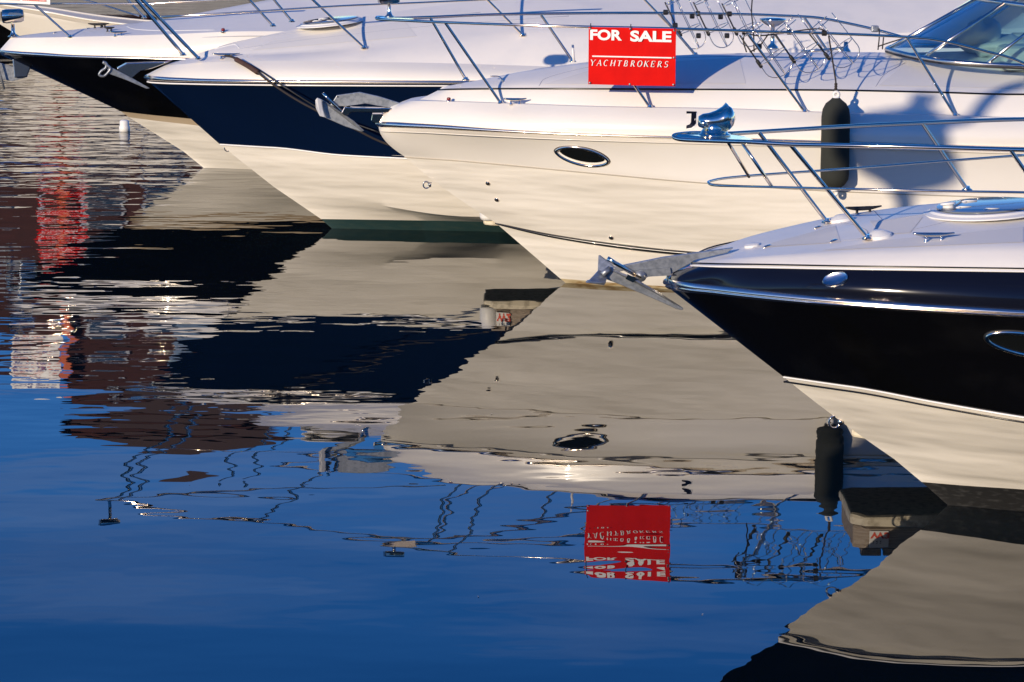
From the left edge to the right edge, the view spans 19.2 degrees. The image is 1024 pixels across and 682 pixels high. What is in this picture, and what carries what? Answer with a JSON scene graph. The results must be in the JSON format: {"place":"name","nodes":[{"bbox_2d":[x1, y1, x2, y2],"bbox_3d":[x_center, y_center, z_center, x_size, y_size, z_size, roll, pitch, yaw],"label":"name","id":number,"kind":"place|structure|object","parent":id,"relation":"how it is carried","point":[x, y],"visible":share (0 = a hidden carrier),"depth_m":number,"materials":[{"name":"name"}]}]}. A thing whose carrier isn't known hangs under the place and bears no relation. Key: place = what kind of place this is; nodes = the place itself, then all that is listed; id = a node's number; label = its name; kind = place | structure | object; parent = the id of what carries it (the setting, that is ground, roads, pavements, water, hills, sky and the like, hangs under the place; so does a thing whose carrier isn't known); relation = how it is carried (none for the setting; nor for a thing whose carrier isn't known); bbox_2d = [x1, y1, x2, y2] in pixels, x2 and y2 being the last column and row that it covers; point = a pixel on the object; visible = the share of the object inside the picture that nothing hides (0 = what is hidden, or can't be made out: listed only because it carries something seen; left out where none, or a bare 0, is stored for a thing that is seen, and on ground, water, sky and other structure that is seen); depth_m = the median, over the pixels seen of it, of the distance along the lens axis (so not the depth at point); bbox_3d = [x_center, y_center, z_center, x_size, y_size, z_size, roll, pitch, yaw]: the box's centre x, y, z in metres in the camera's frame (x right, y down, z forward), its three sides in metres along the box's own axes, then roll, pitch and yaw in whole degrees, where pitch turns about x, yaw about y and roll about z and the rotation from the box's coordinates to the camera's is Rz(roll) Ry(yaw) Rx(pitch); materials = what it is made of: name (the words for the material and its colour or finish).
{"place":"outdoors","nodes":[
{"label":"outdoors","id":0,"kind":"place"},
{"bbox_2d":[0,0,1023,681],"bbox_3d":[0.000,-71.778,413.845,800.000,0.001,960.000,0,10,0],"label":"water","id":1,"kind":"structure","parent":0,"point":[254,426],"depth_m":19.84,"materials":[{"name":"blue liquid"}]},
{"bbox_2d":[0,2,151,35],"bbox_3d":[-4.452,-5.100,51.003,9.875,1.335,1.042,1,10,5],"label":"cream motorboat","id":2,"kind":"object","parent":1,"relation":"on","point":[36,21],"visible":0.21,"depth_m":51.04,"materials":[{"name":"beige plastic"}]},
{"bbox_2d":[0,14,156,43],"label":"dark motorboat","id":3,"kind":"object","parent":1,"relation":"on","point":[5,33],"visible":0.08,"depth_m":52.20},
{"bbox_2d":[119,120,129,131],"bbox_3d":[-5.016,-2.778,39.265,0.138,0.165,0.138,0,10,0],"label":"mooring float","id":4,"kind":"object","parent":1,"relation":"on","point":[124,126],"visible":1,"depth_m":39.21,"materials":[{"name":"white plastic"}]},
{"bbox_2d":[0,0,458,169],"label":"black and tan motorboat","id":5,"kind":"object","parent":1,"relation":"on","point":[74,59],"visible":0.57,"depth_m":34.73,"materials":[{"name":"beige plastic"}]},
{"bbox_2d":[0,0,49,4],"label":"broker sign","id":6,"kind":"object","parent":5,"relation":"attached to","point":[30,1],"visible":1,"depth_m":34.41,"materials":[{"name":"white"}]},
{"bbox_2d":[480,213,498,225],"bbox_3d":[3.224,-0.905,28.782,7.054,1.022,0.743,0,10,0],"label":"finger pontoon","id":7,"kind":"object","parent":1,"relation":"on","point":[486,220],"depth_m":28.39,"materials":[{"name":"beige concrete"}]},
{"bbox_2d":[98,0,1023,231],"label":"navy motorboat","id":8,"kind":"object","parent":1,"relation":"on","point":[331,173],"visible":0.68,"depth_m":29.93,"materials":[{"name":"white plastic"}]},
{"bbox_2d":[224,54,390,146],"bbox_3d":[-1.305,-2.091,29.209,3.542,1.201,0.395,4,11,22],"label":"mooring rope","id":9,"kind":"object","parent":8,"relation":"attached to","point":[254,69],"visible":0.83,"depth_m":29.34,"materials":[{"name":"grey fabric"}]},
{"bbox_2d":[315,0,1023,288],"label":"white motorboat","id":10,"kind":"object","parent":1,"relation":"on","point":[567,173],"visible":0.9,"depth_m":26.35,"materials":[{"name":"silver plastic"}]},
{"bbox_2d":[588,23,675,85],"bbox_3d":[1.027,-2.448,25.946,0.750,0.524,0.044,2,11,9],"label":"for sale sign","id":11,"kind":"object","parent":10,"relation":"attached to","point":[633,56],"visible":1,"depth_m":25.94,"materials":[{"name":"red plastic"}]},
{"bbox_2d":[820,35,849,195],"bbox_3d":[2.750,-1.910,25.842,0.247,1.356,0.388,0,10,0],"label":"fender","id":12,"kind":"object","parent":10,"relation":"hanging from","point":[835,110],"visible":0.86,"depth_m":25.72,"materials":[{"name":"black rubber"}]},
{"bbox_2d":[586,103,1023,510],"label":"black motorboat","id":13,"kind":"object","parent":1,"relation":"on","point":[897,334],"visible":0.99,"depth_m":18.16,"materials":[{"name":"black plastic"}]},
{"bbox_2d":[847,426,864,438],"bbox_3d":[5.220,0.742,20.125,6.020,0.922,0.834,0,10,0],"label":"finger pontoon","id":14,"kind":"object","parent":1,"relation":"on","point":[854,434],"visible":0.01,"depth_m":19.74,"materials":[{"name":"beige concrete"}]}
]}

